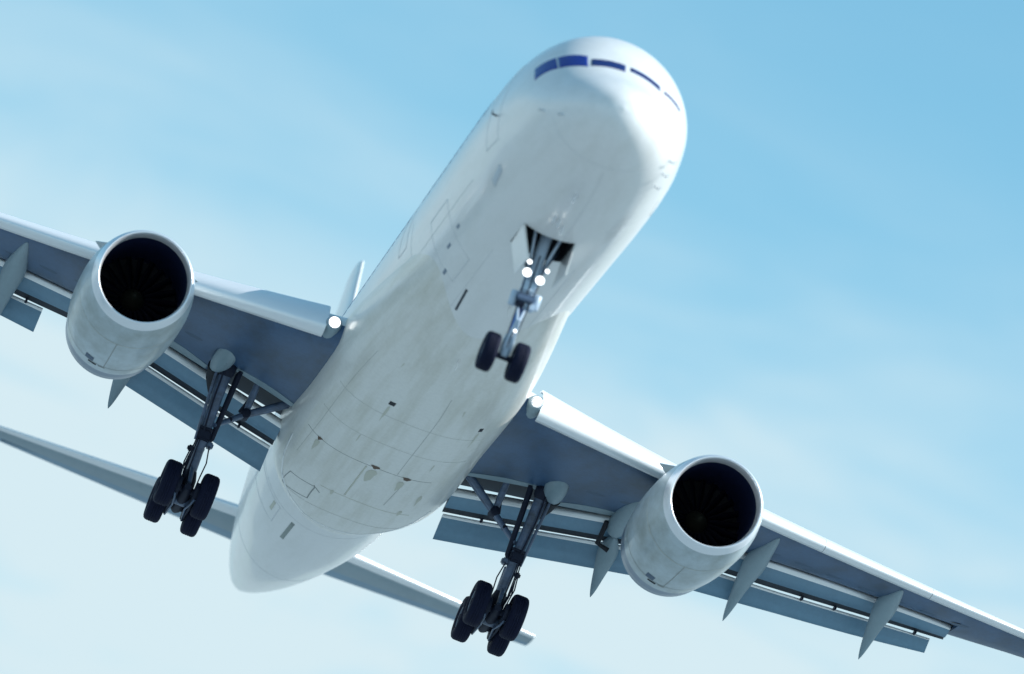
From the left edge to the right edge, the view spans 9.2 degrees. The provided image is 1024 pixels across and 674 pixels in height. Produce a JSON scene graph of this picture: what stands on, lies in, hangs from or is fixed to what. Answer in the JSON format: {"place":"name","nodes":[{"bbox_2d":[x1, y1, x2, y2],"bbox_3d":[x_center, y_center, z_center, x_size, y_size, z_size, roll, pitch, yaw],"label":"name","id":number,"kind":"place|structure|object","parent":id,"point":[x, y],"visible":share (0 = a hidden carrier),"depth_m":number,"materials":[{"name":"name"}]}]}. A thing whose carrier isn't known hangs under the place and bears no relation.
{"place":"outdoors","nodes":[
{"label":"outdoors","id":0,"kind":"place"},
{"bbox_2d":[0,36,1023,658],"bbox_3d":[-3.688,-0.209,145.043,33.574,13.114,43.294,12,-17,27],"label":"airplane","id":1,"kind":"object","parent":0,"point":[396,392],"visible":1,"depth_m":136.63,"materials":[{"name":"white paint"}]},
{"bbox_2d":[0,0,1023,673],"label":"sky","id":2,"kind":"structure","parent":0,"point":[823,297],"materials":[{"name":"blue"}]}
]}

